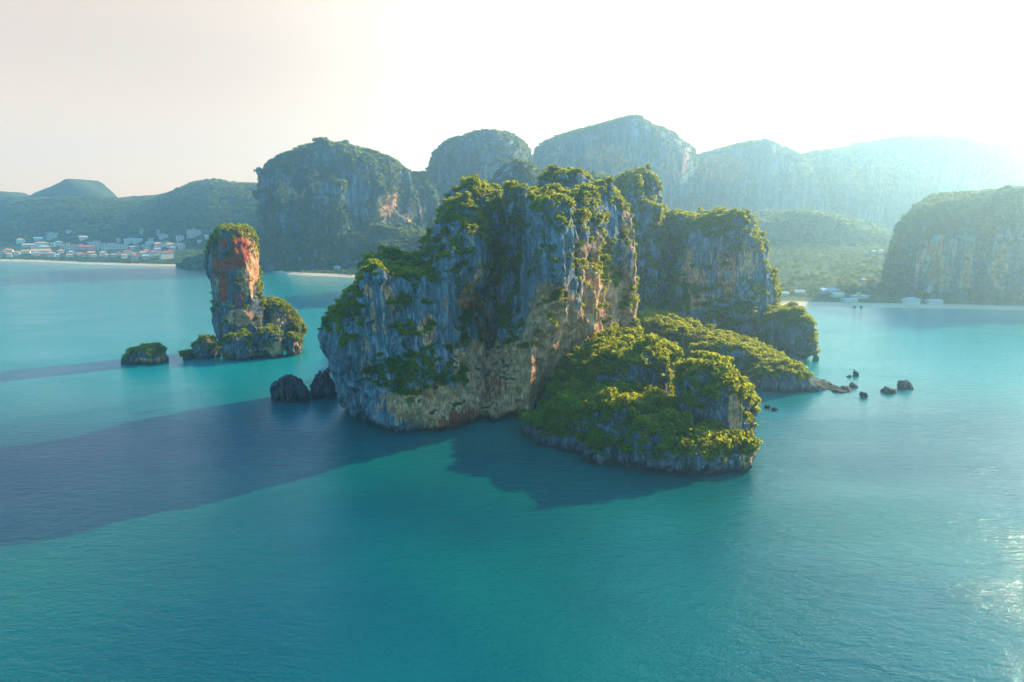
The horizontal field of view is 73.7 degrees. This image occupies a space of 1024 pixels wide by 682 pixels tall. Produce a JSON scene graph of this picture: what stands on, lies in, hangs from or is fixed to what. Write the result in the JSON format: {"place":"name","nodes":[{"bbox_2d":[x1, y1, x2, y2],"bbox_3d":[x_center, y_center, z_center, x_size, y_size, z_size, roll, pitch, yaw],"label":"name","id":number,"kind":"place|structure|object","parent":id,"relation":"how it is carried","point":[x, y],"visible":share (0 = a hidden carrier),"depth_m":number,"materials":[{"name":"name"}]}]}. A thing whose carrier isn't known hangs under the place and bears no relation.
{"place":"outdoors","nodes":[
{"label":"outdoors","id":0,"kind":"place"},
{"bbox_2d":[0,191,29,200],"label":"mountain","id":1,"kind":"structure","parent":0,"point":[3,194],"depth_m":2288.24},
{"bbox_2d":[28,179,116,196],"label":"mountain","id":2,"kind":"structure","parent":0,"point":[74,187],"depth_m":2245.79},
{"bbox_2d":[0,179,356,277],"bbox_3d":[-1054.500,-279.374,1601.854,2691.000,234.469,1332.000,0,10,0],"label":"hills","id":3,"kind":"structure","parent":0,"point":[98,258],"depth_m":1659.40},
{"bbox_2d":[30,249,50,254],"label":"building","id":4,"kind":"structure","parent":3,"relation":"on","point":[41,251],"depth_m":1461.39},
{"bbox_2d":[46,232,57,239],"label":"building","id":5,"kind":"structure","parent":3,"relation":"on","point":[50,235],"depth_m":1674.35,"materials":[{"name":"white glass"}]},
{"bbox_2d":[78,245,93,250],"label":"building","id":6,"kind":"structure","parent":3,"relation":"on","point":[84,247],"depth_m":1529.00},
{"bbox_2d":[102,243,127,250],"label":"building","id":7,"kind":"structure","parent":3,"relation":"on","point":[113,246],"depth_m":1510.73,"materials":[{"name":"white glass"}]},
{"bbox_2d":[154,242,172,247],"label":"building","id":8,"kind":"structure","parent":3,"relation":"on","point":[160,244],"depth_m":1520.08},
{"bbox_2d":[158,251,173,258],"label":"building","id":9,"kind":"structure","parent":3,"relation":"on","point":[166,255],"depth_m":1307.99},
{"bbox_2d":[0,178,356,274],"bbox_3d":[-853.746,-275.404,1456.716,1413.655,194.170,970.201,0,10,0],"label":"forest","id":10,"kind":"object","parent":3,"relation":"on","point":[152,219],"visible":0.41,"depth_m":1709.03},
{"bbox_2d":[187,229,201,237],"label":"building","id":11,"kind":"structure","parent":3,"relation":"on","point":[192,233],"depth_m":1536.28,"materials":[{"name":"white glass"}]},
{"bbox_2d":[178,141,444,271],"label":"mountain","id":12,"kind":"structure","parent":0,"point":[354,197],"depth_m":1114.48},
{"bbox_2d":[175,137,446,271],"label":"forest","id":13,"kind":"object","parent":12,"relation":"on","point":[412,233],"visible":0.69,"depth_m":1107.86,"materials":[{"name":"plant"}]},
{"bbox_2d":[427,131,530,192],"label":"mountain","id":14,"kind":"structure","parent":0,"point":[439,176],"depth_m":1320.60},
{"bbox_2d":[425,128,533,193],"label":"forest","id":15,"kind":"object","parent":14,"relation":"on","point":[436,153],"visible":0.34,"depth_m":1329.42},
{"bbox_2d":[0,261,1023,681],"bbox_3d":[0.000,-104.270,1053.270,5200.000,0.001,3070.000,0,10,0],"label":"water","id":16,"kind":"structure","parent":0,"point":[180,519],"depth_m":192.04,"materials":[{"name":"liquid"}]},
{"bbox_2d":[121,345,168,364],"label":"rock islet","id":17,"kind":"object","parent":16,"relation":"in","point":[138,358],"visible":0.73,"depth_m":399.96,"materials":[{"name":"grey stone"}]},
{"bbox_2d":[121,342,167,359],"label":"shrubbery","id":18,"kind":"object","parent":17,"relation":"on","point":[159,351],"visible":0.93,"depth_m":400.68,"materials":[{"name":"green plant"}]},
{"bbox_2d":[183,353,193,359],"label":"boulder","id":19,"kind":"object","parent":16,"relation":"in","point":[189,357],"visible":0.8,"depth_m":413.73,"materials":[{"name":"grey stone"}]},
{"bbox_2d":[178,349,192,356],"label":"shrubbery","id":20,"kind":"object","parent":19,"relation":"on","point":[184,353],"visible":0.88,"depth_m":412.96,"materials":[{"name":"green plant"}]},
{"bbox_2d":[192,339,220,359],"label":"boulder","id":21,"kind":"object","parent":16,"relation":"in","point":[199,353],"visible":0.84,"depth_m":413.73,"materials":[{"name":"grey stone"}]},
{"bbox_2d":[190,334,221,354],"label":"shrubbery","id":22,"kind":"object","parent":21,"relation":"on","point":[212,338],"visible":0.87,"depth_m":413.88,"materials":[{"name":"green plant"}]},
{"bbox_2d":[221,335,255,360],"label":"boulder","id":23,"kind":"object","parent":16,"relation":"in","point":[239,348],"visible":0.8,"depth_m":410.81,"materials":[{"name":"grey stone"}]},
{"bbox_2d":[220,328,254,357],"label":"shrubbery","id":24,"kind":"object","parent":23,"relation":"on","point":[242,332],"visible":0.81,"depth_m":411.09,"materials":[{"name":"green plant"}]},
{"bbox_2d":[204,229,303,345],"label":"sea stack","id":25,"kind":"object","parent":16,"relation":"in","point":[221,269],"visible":0.69,"depth_m":423.63,"materials":[{"name":"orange stone"}]},
{"bbox_2d":[203,223,307,336],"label":"shrubbery","id":26,"kind":"object","parent":25,"relation":"on","point":[270,300],"visible":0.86,"depth_m":432.31,"materials":[{"name":"green plant"}]},
{"bbox_2d":[253,329,285,358],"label":"boulder","id":27,"kind":"object","parent":16,"relation":"in","point":[276,349],"visible":0.84,"depth_m":416.66,"materials":[{"name":"grey stone"}]},
{"bbox_2d":[255,323,285,356],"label":"shrubbery","id":28,"kind":"object","parent":27,"relation":"on","point":[270,327],"visible":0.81,"depth_m":416.69,"materials":[{"name":"green plant"}]},
{"bbox_2d":[270,374,311,403],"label":"rock","id":29,"kind":"object","parent":16,"relation":"in","point":[288,388],"visible":0.98,"depth_m":317.84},
{"bbox_2d":[286,335,301,356],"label":"boulder","id":30,"kind":"object","parent":16,"relation":"in","point":[294,346],"visible":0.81,"depth_m":423.38,"materials":[{"name":"grey stone"}]},
{"bbox_2d":[284,331,303,351],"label":"shrubbery","id":31,"kind":"object","parent":30,"relation":"on","point":[295,336],"visible":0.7,"depth_m":424.42,"materials":[{"name":"green plant"}]},
{"bbox_2d":[309,367,336,399],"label":"rock","id":32,"kind":"object","parent":16,"relation":"in","point":[322,385],"visible":0.9,"depth_m":324.22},
{"bbox_2d":[318,170,637,432],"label":"limestone rock","id":33,"kind":"object","parent":16,"relation":"in","point":[509,379],"visible":0.57,"depth_m":287.62,"materials":[{"name":"stone"}]},
{"bbox_2d":[384,246,400,251],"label":"tree","id":34,"kind":"object","parent":33,"relation":"on","point":[392,248],"visible":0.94,"depth_m":302.50,"materials":[{"name":"green plant"}]},
{"bbox_2d":[446,235,463,245],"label":"tree","id":35,"kind":"object","parent":33,"relation":"on","point":[453,240],"visible":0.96,"depth_m":283.93,"materials":[{"name":"green plant"}]},
{"bbox_2d":[466,176,481,184],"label":"tree","id":36,"kind":"object","parent":33,"relation":"on","point":[474,181],"visible":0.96,"depth_m":310.21,"materials":[{"name":"green plant"}]},
{"bbox_2d":[317,166,641,403],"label":"shrubbery","id":37,"kind":"object","parent":33,"relation":"on","point":[410,267],"visible":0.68,"depth_m":292.81,"materials":[{"name":"green plant"}]},
{"bbox_2d":[484,197,494,204],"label":"tree","id":38,"kind":"object","parent":33,"relation":"on","point":[489,200],"visible":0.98,"depth_m":314.28,"materials":[{"name":"green plant"}]},
{"bbox_2d":[502,180,517,187],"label":"tree","id":39,"kind":"object","parent":33,"relation":"on","point":[509,183],"visible":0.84,"depth_m":304.59,"materials":[{"name":"green plant"}]},
{"bbox_2d":[580,209,591,220],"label":"tree","id":40,"kind":"object","parent":33,"relation":"on","point":[587,214],"visible":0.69,"depth_m":294.32,"materials":[{"name":"green plant"}]},
{"bbox_2d":[593,178,607,189],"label":"tree","id":41,"kind":"object","parent":33,"relation":"on","point":[600,182],"visible":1,"depth_m":317.92,"materials":[{"name":"green plant"}]},
{"bbox_2d":[521,353,757,476],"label":"wooded islet","id":42,"kind":"object","parent":16,"relation":"in","point":[726,410],"visible":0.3,"depth_m":239.73,"materials":[{"name":"stone"}]},
{"bbox_2d":[521,411,539,422],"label":"tree","id":43,"kind":"object","parent":42,"relation":"on","point":[528,416],"visible":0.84,"depth_m":263.57,"materials":[{"name":"green plant"}]},
{"bbox_2d":[559,391,578,406],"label":"tree","id":44,"kind":"object","parent":42,"relation":"on","point":[567,397],"visible":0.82,"depth_m":252.95,"materials":[{"name":"green plant"}]},
{"bbox_2d":[569,358,580,367],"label":"tree","id":45,"kind":"object","parent":42,"relation":"on","point":[574,362],"visible":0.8,"depth_m":281.15,"materials":[{"name":"green plant"}]},
{"bbox_2d":[581,359,592,368],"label":"tree","id":46,"kind":"object","parent":42,"relation":"on","point":[587,363],"visible":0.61,"depth_m":272.77,"materials":[{"name":"green plant"}]},
{"bbox_2d":[592,336,609,343],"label":"tree","id":47,"kind":"object","parent":42,"relation":"on","point":[597,339],"visible":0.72,"depth_m":289.66,"materials":[{"name":"green plant"}]},
{"bbox_2d":[600,363,613,375],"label":"tree","id":48,"kind":"object","parent":42,"relation":"on","point":[608,367],"visible":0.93,"depth_m":264.88,"materials":[{"name":"green plant"}]},
{"bbox_2d":[599,328,616,338],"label":"tree","id":49,"kind":"object","parent":42,"relation":"on","point":[605,332],"visible":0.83,"depth_m":297.05,"materials":[{"name":"green plant"}]},
{"bbox_2d":[599,398,619,413],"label":"tree","id":50,"kind":"object","parent":42,"relation":"on","point":[607,403],"visible":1,"depth_m":239.30,"materials":[{"name":"green plant"}]},
{"bbox_2d":[600,344,618,355],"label":"tree","id":51,"kind":"object","parent":42,"relation":"on","point":[605,350],"visible":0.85,"depth_m":269.51,"materials":[{"name":"green plant"}]},
{"bbox_2d":[600,387,619,399],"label":"tree","id":52,"kind":"object","parent":42,"relation":"on","point":[612,393],"visible":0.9,"depth_m":243.99,"materials":[{"name":"green plant"}]},
{"bbox_2d":[609,349,622,358],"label":"tree","id":53,"kind":"object","parent":42,"relation":"on","point":[613,352],"visible":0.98,"depth_m":265.47,"materials":[{"name":"green plant"}]},
{"bbox_2d":[611,379,629,390],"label":"tree","id":54,"kind":"object","parent":42,"relation":"on","point":[619,383],"visible":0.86,"depth_m":256.51,"materials":[{"name":"green plant"}]},
{"bbox_2d":[619,393,636,404],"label":"tree","id":55,"kind":"object","parent":42,"relation":"on","point":[626,397],"visible":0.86,"depth_m":240.02,"materials":[{"name":"green plant"}]},
{"bbox_2d":[621,443,634,456],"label":"tree","id":56,"kind":"object","parent":42,"relation":"on","point":[627,448],"visible":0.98,"depth_m":231.14,"materials":[{"name":"green plant"}]},
{"bbox_2d":[628,380,642,390],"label":"tree","id":57,"kind":"object","parent":42,"relation":"on","point":[636,384],"visible":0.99,"depth_m":259.90,"materials":[{"name":"green plant"}]},
{"bbox_2d":[633,339,648,348],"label":"tree","id":58,"kind":"object","parent":42,"relation":"on","point":[640,344],"visible":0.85,"depth_m":268.30,"materials":[{"name":"green plant"}]},
{"bbox_2d":[523,329,761,463],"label":"shrubbery","id":59,"kind":"object","parent":42,"relation":"on","point":[595,439],"visible":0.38,"depth_m":245.21,"materials":[{"name":"green plant"}]},
{"bbox_2d":[644,332,661,343],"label":"tree","id":60,"kind":"object","parent":42,"relation":"on","point":[651,336],"visible":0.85,"depth_m":269.27,"materials":[{"name":"green plant"}]},
{"bbox_2d":[643,392,663,404],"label":"tree","id":61,"kind":"object","parent":42,"relation":"on","point":[651,398],"visible":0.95,"depth_m":245.88,"materials":[{"name":"green plant"}]},
{"bbox_2d":[644,341,662,351],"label":"tree","id":62,"kind":"object","parent":42,"relation":"on","point":[656,345],"visible":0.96,"depth_m":266.81,"materials":[{"name":"green plant"}]},
{"bbox_2d":[644,384,662,395],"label":"tree","id":63,"kind":"object","parent":42,"relation":"on","point":[653,390],"visible":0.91,"depth_m":255.14,"materials":[{"name":"green plant"}]},
{"bbox_2d":[661,340,674,349],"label":"tree","id":64,"kind":"object","parent":42,"relation":"on","point":[668,344],"visible":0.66,"depth_m":275.45,"materials":[{"name":"green plant"}]},
{"bbox_2d":[659,408,679,420],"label":"tree","id":65,"kind":"object","parent":42,"relation":"on","point":[670,413],"visible":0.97,"depth_m":233.50,"materials":[{"name":"green plant"}]},
{"bbox_2d":[669,350,683,367],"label":"tree","id":66,"kind":"object","parent":42,"relation":"on","point":[678,357],"visible":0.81,"depth_m":272.78,"materials":[{"name":"green plant"}]},
{"bbox_2d":[673,360,686,372],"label":"tree","id":67,"kind":"object","parent":42,"relation":"on","point":[679,366],"visible":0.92,"depth_m":248.89,"materials":[{"name":"green plant"}]},
{"bbox_2d":[676,410,693,425],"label":"tree","id":68,"kind":"object","parent":42,"relation":"on","point":[686,418],"visible":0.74,"depth_m":236.41,"materials":[{"name":"green plant"}]},
{"bbox_2d":[675,436,695,447],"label":"tree","id":69,"kind":"object","parent":42,"relation":"on","point":[683,441],"visible":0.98,"depth_m":223.81,"materials":[{"name":"green plant"}]},
{"bbox_2d":[679,387,697,399],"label":"tree","id":70,"kind":"object","parent":42,"relation":"on","point":[685,393],"visible":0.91,"depth_m":242.42,"materials":[{"name":"green plant"}]},
{"bbox_2d":[683,358,698,365],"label":"tree","id":71,"kind":"object","parent":42,"relation":"on","point":[689,361],"visible":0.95,"depth_m":246.43,"materials":[{"name":"green plant"}]},
{"bbox_2d":[686,399,700,409],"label":"tree","id":72,"kind":"object","parent":42,"relation":"on","point":[693,402],"visible":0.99,"depth_m":240.50,"materials":[{"name":"green plant"}]},
{"bbox_2d":[686,426,710,443],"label":"tree","id":73,"kind":"object","parent":42,"relation":"on","point":[695,432],"visible":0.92,"depth_m":227.34,"materials":[{"name":"green plant"}]},
{"bbox_2d":[696,419,718,429],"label":"tree","id":74,"kind":"object","parent":42,"relation":"on","point":[709,424],"visible":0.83,"depth_m":237.10,"materials":[{"name":"green plant"}]},
{"bbox_2d":[701,359,716,368],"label":"tree","id":75,"kind":"object","parent":42,"relation":"on","point":[708,363],"visible":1,"depth_m":239.41,"materials":[{"name":"green plant"}]},
{"bbox_2d":[702,352,721,361],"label":"tree","id":76,"kind":"object","parent":42,"relation":"on","point":[716,356],"visible":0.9,"depth_m":243.42,"materials":[{"name":"green plant"}]},
{"bbox_2d":[712,435,731,449],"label":"tree","id":77,"kind":"object","parent":42,"relation":"on","point":[720,443],"visible":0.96,"depth_m":229.84,"materials":[{"name":"green plant"}]},
{"bbox_2d":[714,427,730,448],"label":"tree","id":78,"kind":"object","parent":42,"relation":"on","point":[722,433],"visible":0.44,"depth_m":233.50,"materials":[{"name":"green plant"}]},
{"bbox_2d":[715,360,732,371],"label":"tree","id":79,"kind":"object","parent":42,"relation":"on","point":[723,364],"visible":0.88,"depth_m":240.88,"materials":[{"name":"green plant"}]},
{"bbox_2d":[720,375,738,390],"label":"tree","id":80,"kind":"object","parent":42,"relation":"on","point":[730,381],"visible":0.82,"depth_m":236.75,"materials":[{"name":"green plant"}]},
{"bbox_2d":[724,429,747,443],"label":"tree","id":81,"kind":"object","parent":42,"relation":"on","point":[740,437],"visible":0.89,"depth_m":235.91,"materials":[{"name":"green plant"}]},
{"bbox_2d":[731,383,750,394],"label":"tree","id":82,"kind":"object","parent":42,"relation":"on","point":[744,389],"visible":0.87,"depth_m":239.24,"materials":[{"name":"green plant"}]},
{"bbox_2d":[741,437,762,450],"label":"tree","id":83,"kind":"object","parent":42,"relation":"on","point":[748,441],"visible":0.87,"depth_m":234.03,"materials":[{"name":"green plant"}]},
{"bbox_2d":[746,442,759,449],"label":"tree","id":84,"kind":"object","parent":42,"relation":"on","point":[751,446],"visible":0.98,"depth_m":232.51,"materials":[{"name":"green plant"}]},
{"bbox_2d":[621,167,818,360],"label":"limestone rock","id":85,"kind":"object","parent":16,"relation":"in","point":[714,248],"visible":0.34,"depth_m":453.64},
{"bbox_2d":[613,163,820,355],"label":"shrubbery","id":86,"kind":"object","parent":85,"relation":"on","point":[667,216],"visible":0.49,"depth_m":469.67,"materials":[{"name":"green plant"}]},
{"bbox_2d":[641,310,852,392],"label":"wooded spit","id":87,"kind":"structure","parent":16,"relation":"in","point":[786,383],"depth_m":339.71,"materials":[{"name":"stone"}]},
{"bbox_2d":[708,341,722,350],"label":"tree","id":88,"kind":"object","parent":87,"relation":"on","point":[714,345],"visible":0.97,"depth_m":353.51,"materials":[{"name":"green plant"}]},
{"bbox_2d":[636,310,813,382],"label":"shrubbery","id":89,"kind":"object","parent":87,"relation":"on","point":[768,358],"visible":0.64,"depth_m":360.48,"materials":[{"name":"green plant"}]},
{"bbox_2d":[776,358,790,364],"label":"tree","id":90,"kind":"object","parent":87,"relation":"on","point":[784,361],"visible":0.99,"depth_m":340.93,"materials":[{"name":"green plant"}]},
{"bbox_2d":[790,362,804,369],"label":"tree","id":91,"kind":"object","parent":87,"relation":"on","point":[800,365],"visible":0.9,"depth_m":337.24,"materials":[{"name":"green plant"}]},
{"bbox_2d":[880,386,896,393],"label":"rock","id":92,"kind":"object","parent":16,"relation":"in","point":[886,390],"visible":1,"depth_m":334.71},
{"bbox_2d":[897,379,913,389],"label":"rock","id":93,"kind":"object","parent":16,"relation":"in","point":[904,384],"visible":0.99,"depth_m":342.00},
{"bbox_2d":[0,0,1023,197],"label":"sky","id":94,"kind":"structure","parent":0,"point":[131,97],"materials":[{"name":"white"}]},
{"bbox_2d":[494,162,603,187],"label":"mountain","id":95,"kind":"structure","parent":0,"point":[509,168],"depth_m":779.74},
{"bbox_2d":[488,158,613,185],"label":"forest","id":96,"kind":"object","parent":95,"relation":"on","point":[595,174],"visible":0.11,"depth_m":785.62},
{"bbox_2d":[532,117,705,211],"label":"mountain","id":97,"kind":"structure","parent":0,"point":[635,144],"depth_m":1522.27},
{"bbox_2d":[532,114,706,212],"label":"forest","id":98,"kind":"object","parent":97,"relation":"on","point":[585,129],"visible":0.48,"depth_m":1542.98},
{"bbox_2d":[757,212,892,245],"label":"hills","id":99,"kind":"structure","parent":0,"point":[821,221],"depth_m":1226.95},
{"bbox_2d":[753,209,893,245],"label":"forest","id":100,"kind":"object","parent":99,"relation":"on","point":[772,213],"visible":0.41,"depth_m":1241.34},
{"bbox_2d":[697,136,1023,226],"bbox_3d":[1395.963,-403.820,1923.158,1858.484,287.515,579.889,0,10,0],"label":"mountain","id":101,"kind":"structure","parent":0,"point":[732,174],"depth_m":1677.77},
{"bbox_2d":[698,134,1023,226],"bbox_3d":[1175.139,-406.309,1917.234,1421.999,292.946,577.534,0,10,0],"label":"forest","id":102,"kind":"object","parent":101,"relation":"on","point":[837,151],"visible":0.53,"depth_m":1685.59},
{"bbox_2d":[767,227,1023,309],"bbox_3d":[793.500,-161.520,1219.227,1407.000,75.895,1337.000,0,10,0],"label":"ground","id":103,"kind":"structure","parent":0,"point":[819,299],"depth_m":726.10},
{"bbox_2d":[817,288,836,293],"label":"building","id":104,"kind":"structure","parent":103,"relation":"on","point":[824,290],"depth_m":723.92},
{"bbox_2d":[830,292,845,297],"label":"building","id":105,"kind":"structure","parent":103,"relation":"on","point":[837,294],"depth_m":703.08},
{"bbox_2d":[840,298,858,302],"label":"building","id":106,"kind":"structure","parent":103,"relation":"on","point":[847,300],"depth_m":675.23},
{"bbox_2d":[849,293,869,298],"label":"building","id":107,"kind":"structure","parent":103,"relation":"on","point":[858,296],"depth_m":694.42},
{"bbox_2d":[767,243,966,302],"bbox_3d":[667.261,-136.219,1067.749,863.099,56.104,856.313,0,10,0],"label":"forest","id":108,"kind":"object","parent":103,"relation":"on","point":[889,299],"visible":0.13,"depth_m":917.08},
{"bbox_2d":[769,230,970,301],"bbox_3d":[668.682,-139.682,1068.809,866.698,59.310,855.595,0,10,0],"label":"palm grove","id":109,"kind":"object","parent":103,"relation":"on","point":[880,285],"visible":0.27,"depth_m":909.44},
{"bbox_2d":[902,297,920,304],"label":"building","id":110,"kind":"structure","parent":103,"relation":"on","point":[911,301],"depth_m":661.14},
{"bbox_2d":[924,299,943,304],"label":"building","id":111,"kind":"structure","parent":103,"relation":"on","point":[935,301],"depth_m":661.35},
{"bbox_2d":[881,192,1023,303],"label":"hills","id":112,"kind":"structure","parent":0,"point":[959,270],"depth_m":673.59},
{"bbox_2d":[879,184,1023,303],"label":"forest","id":113,"kind":"object","parent":112,"relation":"on","point":[933,209],"visible":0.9,"depth_m":689.76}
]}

